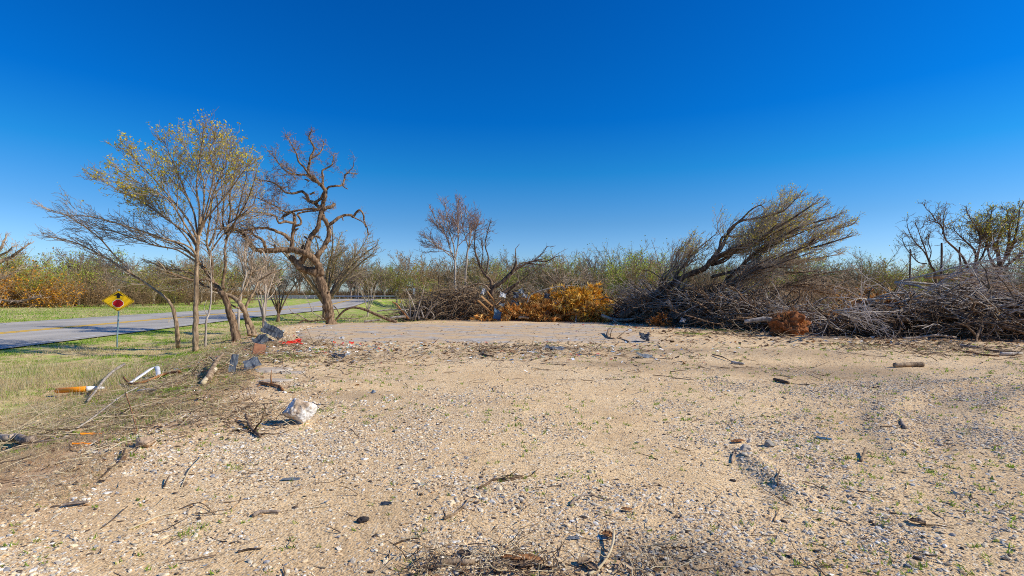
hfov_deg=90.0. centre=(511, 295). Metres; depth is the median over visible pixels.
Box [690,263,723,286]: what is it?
woodland tree
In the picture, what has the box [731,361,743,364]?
stick
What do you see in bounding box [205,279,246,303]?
thicket shrub
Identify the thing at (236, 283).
woodland tree
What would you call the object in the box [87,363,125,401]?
peeled branch
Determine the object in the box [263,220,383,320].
elm tree
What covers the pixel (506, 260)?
woodland tree
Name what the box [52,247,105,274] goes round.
woodland tree
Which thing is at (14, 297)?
thicket shrub
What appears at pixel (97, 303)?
thicket shrub
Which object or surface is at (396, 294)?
woodland tree
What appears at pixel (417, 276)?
woodland tree
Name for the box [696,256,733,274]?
woodland tree
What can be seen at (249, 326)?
elm tree
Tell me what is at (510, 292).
fallen tree
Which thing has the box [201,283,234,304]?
thicket shrub
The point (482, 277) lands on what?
woodland tree
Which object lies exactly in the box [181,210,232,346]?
sapling tree
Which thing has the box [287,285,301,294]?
thicket shrub
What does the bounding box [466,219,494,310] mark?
oak tree
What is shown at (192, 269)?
woodland tree
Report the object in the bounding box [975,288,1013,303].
fallen tree
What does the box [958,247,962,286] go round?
tree snag
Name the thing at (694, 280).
woodland tree
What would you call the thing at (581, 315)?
bush
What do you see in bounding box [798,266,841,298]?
woodland tree
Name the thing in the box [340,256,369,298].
woodland tree
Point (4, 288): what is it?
thicket shrub
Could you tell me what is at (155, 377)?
peeled branch
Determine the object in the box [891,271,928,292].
woodland tree
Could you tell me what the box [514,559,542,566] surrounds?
bark strip
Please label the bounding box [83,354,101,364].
dry weed
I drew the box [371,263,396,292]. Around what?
woodland tree
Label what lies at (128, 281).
woodland tree
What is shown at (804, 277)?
woodland tree
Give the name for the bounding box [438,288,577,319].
brush
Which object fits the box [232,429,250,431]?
stick
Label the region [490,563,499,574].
stick
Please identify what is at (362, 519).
stone
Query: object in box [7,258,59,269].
woodland tree
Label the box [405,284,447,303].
thicket shrub
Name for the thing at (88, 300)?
thicket shrub
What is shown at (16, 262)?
woodland tree
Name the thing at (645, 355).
metal sheet
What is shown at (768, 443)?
stone
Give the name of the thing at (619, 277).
woodland tree
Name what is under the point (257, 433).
branch
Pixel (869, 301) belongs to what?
fallen tree
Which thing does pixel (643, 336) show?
plastic bag
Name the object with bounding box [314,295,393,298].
guard rail
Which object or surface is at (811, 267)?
woodland tree
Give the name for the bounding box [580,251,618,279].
woodland tree
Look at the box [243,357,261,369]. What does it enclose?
metal sheet
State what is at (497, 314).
plastic tarp
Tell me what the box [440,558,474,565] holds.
stick
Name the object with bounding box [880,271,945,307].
thicket shrub
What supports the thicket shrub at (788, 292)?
on the ground at (400, 511)
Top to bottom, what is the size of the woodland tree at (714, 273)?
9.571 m
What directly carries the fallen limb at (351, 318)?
on the ground at (400, 511)
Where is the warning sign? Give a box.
[102,289,133,346]
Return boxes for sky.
[0,0,1023,292]
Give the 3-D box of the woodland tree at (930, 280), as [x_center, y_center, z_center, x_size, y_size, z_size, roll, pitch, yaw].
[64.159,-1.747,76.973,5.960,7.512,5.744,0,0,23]
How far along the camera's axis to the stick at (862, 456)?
5.01 m
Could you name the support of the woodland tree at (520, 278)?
on the ground at (400, 511)
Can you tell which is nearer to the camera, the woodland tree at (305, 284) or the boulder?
the boulder
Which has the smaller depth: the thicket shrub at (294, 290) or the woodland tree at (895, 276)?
the woodland tree at (895, 276)
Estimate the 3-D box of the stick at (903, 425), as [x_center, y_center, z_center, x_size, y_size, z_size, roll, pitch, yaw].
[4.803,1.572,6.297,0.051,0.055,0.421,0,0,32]
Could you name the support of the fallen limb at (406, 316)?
on the ground at (400, 511)
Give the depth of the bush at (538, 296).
33.43 m
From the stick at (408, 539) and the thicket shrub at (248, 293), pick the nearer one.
the stick at (408, 539)
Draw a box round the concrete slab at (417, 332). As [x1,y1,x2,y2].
[296,323,669,342]
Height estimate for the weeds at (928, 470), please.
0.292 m
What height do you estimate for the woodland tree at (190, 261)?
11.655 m
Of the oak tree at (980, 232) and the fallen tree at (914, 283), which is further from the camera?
the oak tree at (980, 232)
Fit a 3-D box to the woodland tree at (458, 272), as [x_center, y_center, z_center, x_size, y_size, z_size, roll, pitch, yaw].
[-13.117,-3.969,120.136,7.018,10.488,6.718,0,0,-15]
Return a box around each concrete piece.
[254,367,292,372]
[257,378,293,381]
[281,371,306,373]
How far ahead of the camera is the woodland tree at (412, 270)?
132.90 m
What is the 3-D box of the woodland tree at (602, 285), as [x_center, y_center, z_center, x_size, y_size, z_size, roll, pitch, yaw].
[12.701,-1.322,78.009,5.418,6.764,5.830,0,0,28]
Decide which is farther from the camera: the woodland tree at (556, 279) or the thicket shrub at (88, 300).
the woodland tree at (556, 279)
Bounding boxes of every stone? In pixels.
[135,436,155,447]
[356,516,369,523]
[577,556,590,563]
[740,444,751,450]
[764,440,775,446]
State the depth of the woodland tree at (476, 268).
111.69 m
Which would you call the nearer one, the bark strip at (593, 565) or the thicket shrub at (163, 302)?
the bark strip at (593, 565)
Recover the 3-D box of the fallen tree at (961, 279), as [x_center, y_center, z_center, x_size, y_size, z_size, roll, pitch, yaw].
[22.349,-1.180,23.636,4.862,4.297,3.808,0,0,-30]
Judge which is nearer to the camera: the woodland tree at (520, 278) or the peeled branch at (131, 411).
the peeled branch at (131, 411)
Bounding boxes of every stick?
[60,452,108,471]
[99,447,125,478]
[101,506,127,527]
[127,511,176,529]
[179,502,214,513]
[181,456,202,486]
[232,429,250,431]
[238,548,260,552]
[252,510,280,516]
[258,370,295,392]
[394,538,420,549]
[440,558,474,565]
[443,497,474,519]
[478,469,523,488]
[479,345,505,351]
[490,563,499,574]
[500,468,538,481]
[569,494,610,505]
[587,529,614,575]
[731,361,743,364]
[773,378,789,383]
[859,447,865,461]
[899,418,906,428]
[952,349,998,356]
[958,344,981,348]
[984,349,1016,351]
[999,352,1022,355]
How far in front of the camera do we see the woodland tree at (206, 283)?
90.47 m
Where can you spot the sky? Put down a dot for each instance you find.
(572, 125)
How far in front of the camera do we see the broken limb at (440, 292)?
34.97 m
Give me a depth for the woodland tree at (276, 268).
149.05 m
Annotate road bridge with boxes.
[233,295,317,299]
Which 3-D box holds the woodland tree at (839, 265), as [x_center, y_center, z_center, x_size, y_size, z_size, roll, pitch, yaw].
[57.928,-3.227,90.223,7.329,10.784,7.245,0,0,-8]
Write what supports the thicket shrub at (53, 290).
on the ground at (400, 511)
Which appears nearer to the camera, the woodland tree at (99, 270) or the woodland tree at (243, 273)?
the woodland tree at (99, 270)
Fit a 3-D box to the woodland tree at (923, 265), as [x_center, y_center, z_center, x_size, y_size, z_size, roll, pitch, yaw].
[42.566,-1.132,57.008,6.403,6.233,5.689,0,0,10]
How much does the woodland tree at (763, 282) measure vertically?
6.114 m
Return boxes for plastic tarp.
[493,308,501,319]
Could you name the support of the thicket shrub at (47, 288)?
on the ground at (400, 511)
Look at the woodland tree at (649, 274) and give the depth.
73.01 m
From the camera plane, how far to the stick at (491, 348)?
14.91 m
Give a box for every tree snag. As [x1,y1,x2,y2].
[909,249,910,290]
[940,243,942,292]
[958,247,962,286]
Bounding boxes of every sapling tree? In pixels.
[28,200,180,347]
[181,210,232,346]
[227,236,259,330]
[244,247,287,326]
[252,254,306,321]
[354,274,379,316]
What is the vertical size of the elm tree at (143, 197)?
8.696 m
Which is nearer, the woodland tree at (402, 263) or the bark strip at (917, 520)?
the bark strip at (917, 520)
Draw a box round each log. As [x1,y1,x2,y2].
[0,432,88,443]
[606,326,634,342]
[893,362,924,366]
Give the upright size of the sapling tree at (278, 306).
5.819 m
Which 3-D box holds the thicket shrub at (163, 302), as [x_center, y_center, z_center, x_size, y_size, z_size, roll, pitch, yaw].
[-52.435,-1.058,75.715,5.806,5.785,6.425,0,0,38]
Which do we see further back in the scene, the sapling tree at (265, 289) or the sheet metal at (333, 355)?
the sapling tree at (265, 289)
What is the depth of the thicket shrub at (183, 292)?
81.25 m
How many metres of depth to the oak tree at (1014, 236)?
32.71 m
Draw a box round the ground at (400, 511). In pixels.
[0,293,1023,575]
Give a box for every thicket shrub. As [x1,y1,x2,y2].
[0,257,42,306]
[0,266,65,307]
[0,267,19,306]
[0,269,26,307]
[1,271,59,306]
[12,264,78,306]
[20,268,82,307]
[35,273,86,307]
[47,274,103,306]
[58,270,109,306]
[78,275,121,306]
[96,278,133,306]
[103,276,150,307]
[124,279,159,305]
[130,270,185,305]
[151,279,192,304]
[162,277,207,304]
[182,282,216,304]
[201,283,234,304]
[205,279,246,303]
[226,283,252,302]
[237,284,258,302]
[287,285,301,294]
[340,284,352,298]
[396,288,423,310]
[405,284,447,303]
[411,281,451,303]
[417,278,478,299]
[426,269,480,292]
[493,276,523,295]
[526,282,553,293]
[580,278,613,297]
[690,272,729,290]
[768,276,812,304]
[816,281,893,306]
[820,280,893,308]
[845,274,907,300]
[879,279,966,299]
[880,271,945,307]
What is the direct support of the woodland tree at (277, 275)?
on the ground at (400, 511)
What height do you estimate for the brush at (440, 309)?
3.790 m
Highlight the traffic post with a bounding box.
[54,386,102,392]
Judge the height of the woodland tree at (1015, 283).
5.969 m
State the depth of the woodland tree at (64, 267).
63.91 m
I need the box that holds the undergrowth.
[0,273,1022,305]
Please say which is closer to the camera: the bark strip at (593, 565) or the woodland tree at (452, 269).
the bark strip at (593, 565)
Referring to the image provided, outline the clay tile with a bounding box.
[252,343,265,354]
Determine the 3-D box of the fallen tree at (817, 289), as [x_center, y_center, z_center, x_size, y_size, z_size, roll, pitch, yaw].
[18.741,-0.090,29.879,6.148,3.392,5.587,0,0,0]
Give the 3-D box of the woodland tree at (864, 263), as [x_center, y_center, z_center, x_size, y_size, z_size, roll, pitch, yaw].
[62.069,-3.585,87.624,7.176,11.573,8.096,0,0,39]
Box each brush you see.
[381,274,511,321]
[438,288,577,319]
[457,286,585,320]
[476,290,579,319]
[574,248,829,331]
[693,281,1023,339]
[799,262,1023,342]
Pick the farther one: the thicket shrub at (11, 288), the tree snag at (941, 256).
the thicket shrub at (11, 288)
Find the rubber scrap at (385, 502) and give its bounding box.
[380,501,391,504]
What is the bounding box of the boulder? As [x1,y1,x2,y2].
[282,398,316,423]
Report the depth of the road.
32.84 m
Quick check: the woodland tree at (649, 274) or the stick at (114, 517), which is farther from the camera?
the woodland tree at (649, 274)
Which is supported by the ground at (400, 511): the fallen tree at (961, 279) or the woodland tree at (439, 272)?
the woodland tree at (439, 272)
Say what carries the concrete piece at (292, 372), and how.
on the ground at (400, 511)
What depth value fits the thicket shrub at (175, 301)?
76.01 m
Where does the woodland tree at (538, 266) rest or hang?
on the ground at (400, 511)
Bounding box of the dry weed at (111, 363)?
[98,357,121,368]
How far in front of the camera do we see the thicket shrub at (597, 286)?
63.22 m
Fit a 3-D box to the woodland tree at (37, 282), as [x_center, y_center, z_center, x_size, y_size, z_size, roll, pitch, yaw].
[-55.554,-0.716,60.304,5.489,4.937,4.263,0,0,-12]
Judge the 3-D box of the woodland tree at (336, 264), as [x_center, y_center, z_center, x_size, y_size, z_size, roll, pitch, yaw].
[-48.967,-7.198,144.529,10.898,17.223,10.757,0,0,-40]
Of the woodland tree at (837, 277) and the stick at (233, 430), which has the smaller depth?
the stick at (233, 430)
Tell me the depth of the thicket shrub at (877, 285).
38.28 m
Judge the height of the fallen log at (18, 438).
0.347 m
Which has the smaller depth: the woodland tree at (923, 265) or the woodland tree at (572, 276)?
the woodland tree at (923, 265)
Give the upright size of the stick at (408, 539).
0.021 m
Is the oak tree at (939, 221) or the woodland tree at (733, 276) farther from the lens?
the woodland tree at (733, 276)
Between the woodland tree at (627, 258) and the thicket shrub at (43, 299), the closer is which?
the thicket shrub at (43, 299)
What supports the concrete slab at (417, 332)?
on the ground at (400, 511)
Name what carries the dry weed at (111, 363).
on the ground at (400, 511)
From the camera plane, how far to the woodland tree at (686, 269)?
93.95 m
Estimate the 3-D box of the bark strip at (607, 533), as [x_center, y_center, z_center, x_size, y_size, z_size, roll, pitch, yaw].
[0.640,1.595,3.438,0.083,0.026,0.074,0,0,0]
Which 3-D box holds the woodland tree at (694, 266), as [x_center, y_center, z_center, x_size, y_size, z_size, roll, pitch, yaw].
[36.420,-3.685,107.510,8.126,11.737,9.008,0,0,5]
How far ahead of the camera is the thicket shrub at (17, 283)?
60.95 m
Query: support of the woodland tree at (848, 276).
on the ground at (400, 511)
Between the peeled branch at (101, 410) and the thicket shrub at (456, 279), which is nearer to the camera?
the peeled branch at (101, 410)
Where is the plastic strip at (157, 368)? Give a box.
[130,366,160,382]
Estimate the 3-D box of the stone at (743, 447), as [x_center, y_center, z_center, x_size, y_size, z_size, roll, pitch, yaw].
[2.425,1.579,5.313,0.138,0.091,0.104,0,0,0]
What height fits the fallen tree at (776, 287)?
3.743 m
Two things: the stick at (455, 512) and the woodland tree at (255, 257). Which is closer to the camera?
the stick at (455, 512)
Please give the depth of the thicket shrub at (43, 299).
58.73 m
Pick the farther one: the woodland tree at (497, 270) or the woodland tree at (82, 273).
the woodland tree at (497, 270)
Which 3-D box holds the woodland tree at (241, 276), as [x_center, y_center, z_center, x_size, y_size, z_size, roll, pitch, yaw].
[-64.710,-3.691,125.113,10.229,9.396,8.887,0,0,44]
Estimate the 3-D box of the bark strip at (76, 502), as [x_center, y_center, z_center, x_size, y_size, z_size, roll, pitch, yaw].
[-3.316,1.574,3.890,0.160,0.020,0.047,0,0,-18]
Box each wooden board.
[477,300,489,310]
[480,295,492,305]
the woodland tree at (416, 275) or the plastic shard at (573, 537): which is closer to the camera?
the plastic shard at (573, 537)
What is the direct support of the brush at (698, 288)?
on the ground at (400, 511)
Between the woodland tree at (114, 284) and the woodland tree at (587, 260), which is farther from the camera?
the woodland tree at (587, 260)
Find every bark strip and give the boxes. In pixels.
[62,500,88,505]
[457,549,470,555]
[502,553,542,560]
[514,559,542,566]
[584,562,598,570]
[601,530,611,536]
[731,439,744,441]
[909,517,925,524]
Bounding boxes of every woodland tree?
[0,245,38,303]
[0,248,62,274]
[0,255,26,275]
[3,250,51,303]
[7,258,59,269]
[11,268,58,303]
[18,259,87,298]
[20,253,86,279]
[21,259,61,285]
[37,254,112,303]
[46,249,107,279]
[47,268,85,290]
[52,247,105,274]
[62,246,127,287]
[67,257,114,289]
[69,252,113,298]
[87,248,148,292]
[92,266,134,293]
[112,267,148,303]
[131,256,180,303]
[132,261,174,289]
[143,260,192,302]
[158,255,194,288]
[171,251,209,301]
[178,259,225,298]
[183,245,231,284]
[183,250,209,278]
[191,265,236,301]
[202,256,246,292]
[214,266,249,291]
[227,243,269,292]
[228,261,263,288]
[230,242,278,291]
[247,260,280,292]
[255,253,291,292]
[256,260,286,288]
[277,273,294,289]
[281,254,305,290]
[283,263,312,293]
[301,276,314,290]
[323,269,343,298]
[324,239,355,295]
[336,267,363,298]
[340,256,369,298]
[346,265,377,298]
[360,266,373,295]
[371,262,397,298]
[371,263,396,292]
[371,264,399,298]
[374,263,411,305]
[376,257,407,283]
[387,250,425,292]
[388,267,414,298]
[396,251,448,290]
[396,261,444,290]
[398,255,438,289]
[409,279,441,298]
[419,253,450,289]
[423,262,457,291]
[432,247,474,290]
[435,256,474,286]
[445,259,467,288]
[455,245,508,289]
[459,253,493,295]
[468,258,509,287]
[473,261,507,293]
[493,261,524,290]
[493,264,528,289]
[500,251,534,273]
[506,257,543,294]
[509,254,546,300]
[523,266,560,292]
[528,251,582,281]
[536,264,581,292]
[539,266,565,289]
[543,244,592,280]
[553,252,593,278]
[557,265,589,283]
[560,264,602,286]
[566,250,603,279]
[576,255,608,289]
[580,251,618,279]
[582,266,615,294]
[589,235,650,278]
[589,259,616,295]
[604,248,671,288]
[605,258,646,293]
[605,269,641,291]
[615,252,654,293]
[619,238,669,272]
[623,260,677,288]
[630,251,666,285]
[630,260,671,292]
[663,258,701,286]
[665,254,704,280]
[667,268,711,288]
[685,265,716,285]
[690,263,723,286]
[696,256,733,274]
[702,256,741,277]
[703,263,730,284]
[716,261,754,297]
[746,273,784,295]
[760,275,798,295]
[770,245,818,280]
[782,268,826,296]
[786,256,829,283]
[789,262,838,282]
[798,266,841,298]
[810,247,862,280]
[813,267,855,297]
[818,258,856,284]
[828,261,871,293]
[844,261,884,297]
[847,254,918,300]
[851,240,900,284]
[866,259,927,293]
[872,259,916,291]
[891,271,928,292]
[895,265,937,285]
[919,259,956,290]
[924,245,980,289]
[977,255,1021,283]
[987,259,1023,282]
[1002,272,1023,292]
[1003,242,1023,284]
[1004,271,1023,288]
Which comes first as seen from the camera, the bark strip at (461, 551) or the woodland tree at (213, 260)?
the bark strip at (461, 551)
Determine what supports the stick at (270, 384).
on the ground at (400, 511)
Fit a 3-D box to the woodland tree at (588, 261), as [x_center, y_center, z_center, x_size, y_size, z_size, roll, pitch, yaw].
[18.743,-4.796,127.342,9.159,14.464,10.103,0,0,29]
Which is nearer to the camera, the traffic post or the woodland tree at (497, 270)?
the traffic post
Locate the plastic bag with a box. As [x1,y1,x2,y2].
[639,332,649,341]
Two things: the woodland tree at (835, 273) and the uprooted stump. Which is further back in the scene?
the woodland tree at (835, 273)
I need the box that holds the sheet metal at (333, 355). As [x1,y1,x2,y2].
[331,353,345,357]
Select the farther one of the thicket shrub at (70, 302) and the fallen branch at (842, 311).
the thicket shrub at (70, 302)
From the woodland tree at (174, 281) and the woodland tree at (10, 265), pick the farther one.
the woodland tree at (174, 281)
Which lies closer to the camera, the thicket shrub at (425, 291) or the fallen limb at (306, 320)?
the fallen limb at (306, 320)
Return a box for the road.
[0,299,375,348]
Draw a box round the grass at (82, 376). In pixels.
[0,303,895,538]
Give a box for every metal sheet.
[228,354,238,371]
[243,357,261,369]
[499,291,506,297]
[513,292,518,297]
[636,352,653,357]
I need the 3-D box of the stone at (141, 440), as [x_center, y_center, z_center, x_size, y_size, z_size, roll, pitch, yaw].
[-3.874,1.546,5.428,0.226,0.118,0.192,0,0,0]
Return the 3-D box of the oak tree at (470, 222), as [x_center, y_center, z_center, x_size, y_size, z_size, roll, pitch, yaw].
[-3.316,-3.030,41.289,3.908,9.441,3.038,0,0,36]
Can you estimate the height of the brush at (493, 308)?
2.544 m
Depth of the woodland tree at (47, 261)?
80.67 m
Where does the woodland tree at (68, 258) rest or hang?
on the ground at (400, 511)
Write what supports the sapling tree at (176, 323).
on the ground at (400, 511)
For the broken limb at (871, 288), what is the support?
on the brush at (981, 326)
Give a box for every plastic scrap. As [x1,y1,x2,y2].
[282,338,302,344]
[545,345,563,349]
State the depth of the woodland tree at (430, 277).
95.36 m
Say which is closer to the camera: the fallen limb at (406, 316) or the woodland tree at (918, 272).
the fallen limb at (406, 316)
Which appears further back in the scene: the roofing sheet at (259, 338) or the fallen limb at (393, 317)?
the fallen limb at (393, 317)
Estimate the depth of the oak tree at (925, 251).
32.03 m
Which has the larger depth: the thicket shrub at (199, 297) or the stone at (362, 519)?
the thicket shrub at (199, 297)
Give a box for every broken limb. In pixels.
[437,272,447,311]
[447,283,490,318]
[490,245,531,295]
[501,248,567,284]
[503,281,519,293]
[527,276,571,302]
[601,304,652,323]
[665,299,685,321]
[865,278,890,298]
[902,334,956,339]
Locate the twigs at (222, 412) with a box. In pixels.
[0,324,1023,575]
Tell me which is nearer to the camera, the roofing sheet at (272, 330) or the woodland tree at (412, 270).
the roofing sheet at (272, 330)
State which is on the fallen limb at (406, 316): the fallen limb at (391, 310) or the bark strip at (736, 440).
the fallen limb at (391, 310)
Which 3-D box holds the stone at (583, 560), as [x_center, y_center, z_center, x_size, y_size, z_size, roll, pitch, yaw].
[0.434,1.591,3.083,0.071,0.026,0.101,0,0,37]
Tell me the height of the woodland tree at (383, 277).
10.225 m
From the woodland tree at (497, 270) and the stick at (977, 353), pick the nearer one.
the stick at (977, 353)
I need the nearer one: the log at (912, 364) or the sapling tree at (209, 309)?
the log at (912, 364)
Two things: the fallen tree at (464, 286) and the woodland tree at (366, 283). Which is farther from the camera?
the woodland tree at (366, 283)
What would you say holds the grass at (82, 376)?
on the ground at (400, 511)
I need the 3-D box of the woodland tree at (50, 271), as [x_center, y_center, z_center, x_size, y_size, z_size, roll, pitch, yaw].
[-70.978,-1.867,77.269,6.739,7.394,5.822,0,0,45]
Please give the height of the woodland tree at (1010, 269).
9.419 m
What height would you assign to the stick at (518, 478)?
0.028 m
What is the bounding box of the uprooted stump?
[744,303,811,335]
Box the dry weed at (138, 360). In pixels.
[130,355,158,372]
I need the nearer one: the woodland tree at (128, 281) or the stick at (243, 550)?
the stick at (243, 550)
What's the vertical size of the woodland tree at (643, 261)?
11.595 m
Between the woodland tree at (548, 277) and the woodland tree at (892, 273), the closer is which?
the woodland tree at (892, 273)
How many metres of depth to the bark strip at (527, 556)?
3.12 m
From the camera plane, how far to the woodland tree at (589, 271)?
101.13 m
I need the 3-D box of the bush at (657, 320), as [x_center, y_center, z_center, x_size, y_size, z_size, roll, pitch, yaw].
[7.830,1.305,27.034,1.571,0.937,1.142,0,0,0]
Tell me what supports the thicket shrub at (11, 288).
on the ground at (400, 511)
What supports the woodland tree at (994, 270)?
on the ground at (400, 511)
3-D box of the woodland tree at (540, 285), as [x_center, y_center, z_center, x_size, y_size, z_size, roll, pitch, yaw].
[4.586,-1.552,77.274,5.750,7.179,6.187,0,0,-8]
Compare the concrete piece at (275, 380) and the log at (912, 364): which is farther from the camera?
the log at (912, 364)
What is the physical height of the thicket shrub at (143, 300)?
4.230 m
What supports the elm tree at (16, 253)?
on the ground at (400, 511)
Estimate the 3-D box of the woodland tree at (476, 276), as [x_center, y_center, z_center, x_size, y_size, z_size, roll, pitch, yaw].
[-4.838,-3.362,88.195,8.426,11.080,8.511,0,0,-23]
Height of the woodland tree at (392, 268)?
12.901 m
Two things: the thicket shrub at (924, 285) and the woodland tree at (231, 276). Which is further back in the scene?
the woodland tree at (231, 276)
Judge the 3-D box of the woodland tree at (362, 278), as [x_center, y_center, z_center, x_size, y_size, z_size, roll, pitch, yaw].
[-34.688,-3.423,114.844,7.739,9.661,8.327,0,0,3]
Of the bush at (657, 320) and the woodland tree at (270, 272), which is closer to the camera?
the bush at (657, 320)
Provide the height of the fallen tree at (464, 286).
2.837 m
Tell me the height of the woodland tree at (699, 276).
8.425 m
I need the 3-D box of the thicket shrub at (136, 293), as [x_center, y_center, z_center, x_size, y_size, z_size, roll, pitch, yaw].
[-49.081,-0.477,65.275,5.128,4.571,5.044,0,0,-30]
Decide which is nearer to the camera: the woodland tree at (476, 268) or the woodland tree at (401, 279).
the woodland tree at (476, 268)
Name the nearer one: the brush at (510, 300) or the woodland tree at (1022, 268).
the brush at (510, 300)
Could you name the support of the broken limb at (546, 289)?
on the bush at (584, 297)
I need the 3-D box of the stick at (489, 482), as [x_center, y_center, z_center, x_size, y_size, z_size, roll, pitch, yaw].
[-0.103,1.542,4.396,0.482,0.109,0.133,0,0,-31]
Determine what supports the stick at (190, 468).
on the ground at (400, 511)
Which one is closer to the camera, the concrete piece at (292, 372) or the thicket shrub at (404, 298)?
the concrete piece at (292, 372)
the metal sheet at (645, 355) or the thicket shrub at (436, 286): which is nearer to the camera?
the metal sheet at (645, 355)
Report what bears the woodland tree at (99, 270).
on the ground at (400, 511)
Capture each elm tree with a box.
[0,231,51,303]
[42,109,264,351]
[130,133,278,341]
[204,240,293,336]
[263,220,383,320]
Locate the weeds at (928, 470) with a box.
[1,342,1023,575]
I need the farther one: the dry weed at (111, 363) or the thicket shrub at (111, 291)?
the thicket shrub at (111, 291)
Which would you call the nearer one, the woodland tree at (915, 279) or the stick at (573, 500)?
the stick at (573, 500)
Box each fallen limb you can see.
[283,298,305,318]
[298,315,323,323]
[335,306,396,322]
[338,315,365,320]
[364,319,381,322]
[377,309,408,311]
[390,316,404,318]
[392,301,408,318]
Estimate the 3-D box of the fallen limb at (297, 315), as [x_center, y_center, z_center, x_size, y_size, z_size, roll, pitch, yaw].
[-12.618,0.817,29.853,1.505,1.372,0.270,0,0,4]
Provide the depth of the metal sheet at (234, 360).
10.50 m
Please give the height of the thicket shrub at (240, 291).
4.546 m
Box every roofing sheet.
[251,334,271,343]
[260,321,283,339]
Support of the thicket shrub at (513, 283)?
on the ground at (400, 511)
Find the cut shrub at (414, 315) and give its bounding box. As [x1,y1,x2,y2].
[396,280,440,319]
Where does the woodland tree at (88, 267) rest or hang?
on the ground at (400, 511)
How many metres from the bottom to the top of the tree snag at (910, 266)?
4.502 m
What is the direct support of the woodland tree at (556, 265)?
on the ground at (400, 511)
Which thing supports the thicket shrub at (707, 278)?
on the ground at (400, 511)
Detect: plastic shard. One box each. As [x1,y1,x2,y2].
[281,477,300,479]
[568,536,579,538]
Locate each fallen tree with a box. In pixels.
[427,268,478,295]
[472,256,559,301]
[527,253,619,294]
[609,238,668,309]
[618,183,864,318]
[702,265,815,302]
[782,265,890,310]
[813,251,926,326]
[894,210,1023,305]
[924,222,1023,297]
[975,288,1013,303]
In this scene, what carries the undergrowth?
on the ground at (400, 511)
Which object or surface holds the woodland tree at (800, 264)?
on the ground at (400, 511)
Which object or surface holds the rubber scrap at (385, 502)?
on the ground at (400, 511)
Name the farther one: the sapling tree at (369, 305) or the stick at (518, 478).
the sapling tree at (369, 305)
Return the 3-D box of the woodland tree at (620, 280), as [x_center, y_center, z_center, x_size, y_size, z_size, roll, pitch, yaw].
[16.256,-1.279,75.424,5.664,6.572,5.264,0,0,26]
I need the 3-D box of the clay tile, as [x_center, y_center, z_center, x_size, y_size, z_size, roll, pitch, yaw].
[-6.418,1.363,12.994,0.276,0.300,0.125,6,-21,-11]
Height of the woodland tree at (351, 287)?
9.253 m
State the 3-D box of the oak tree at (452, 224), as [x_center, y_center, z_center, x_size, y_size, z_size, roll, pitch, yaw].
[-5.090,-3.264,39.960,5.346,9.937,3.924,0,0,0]
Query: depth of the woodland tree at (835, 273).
81.72 m
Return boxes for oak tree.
[206,126,373,323]
[417,190,480,288]
[446,200,496,283]
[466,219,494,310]
[894,212,937,288]
[916,200,973,291]
[944,203,1014,295]
[963,198,1023,296]
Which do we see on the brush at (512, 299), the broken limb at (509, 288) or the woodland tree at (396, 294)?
the broken limb at (509, 288)
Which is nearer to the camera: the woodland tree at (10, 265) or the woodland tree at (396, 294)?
the woodland tree at (10, 265)
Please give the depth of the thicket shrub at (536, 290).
48.67 m
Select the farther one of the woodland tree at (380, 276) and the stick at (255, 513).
the woodland tree at (380, 276)
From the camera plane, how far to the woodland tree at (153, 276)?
81.95 m
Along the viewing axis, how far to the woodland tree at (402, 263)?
138.06 m
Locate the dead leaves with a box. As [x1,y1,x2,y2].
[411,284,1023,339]
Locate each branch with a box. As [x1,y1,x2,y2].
[66,387,138,432]
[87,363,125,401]
[123,370,180,384]
[125,392,137,430]
[137,388,156,391]
[200,367,217,384]
[203,347,224,381]
[244,407,291,437]
[805,294,865,339]
[832,303,921,339]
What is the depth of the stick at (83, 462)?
4.87 m
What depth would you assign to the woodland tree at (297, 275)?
149.39 m
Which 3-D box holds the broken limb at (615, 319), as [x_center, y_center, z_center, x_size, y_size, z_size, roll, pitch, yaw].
[6.808,1.135,29.915,3.052,1.834,1.258,0,0,-17]

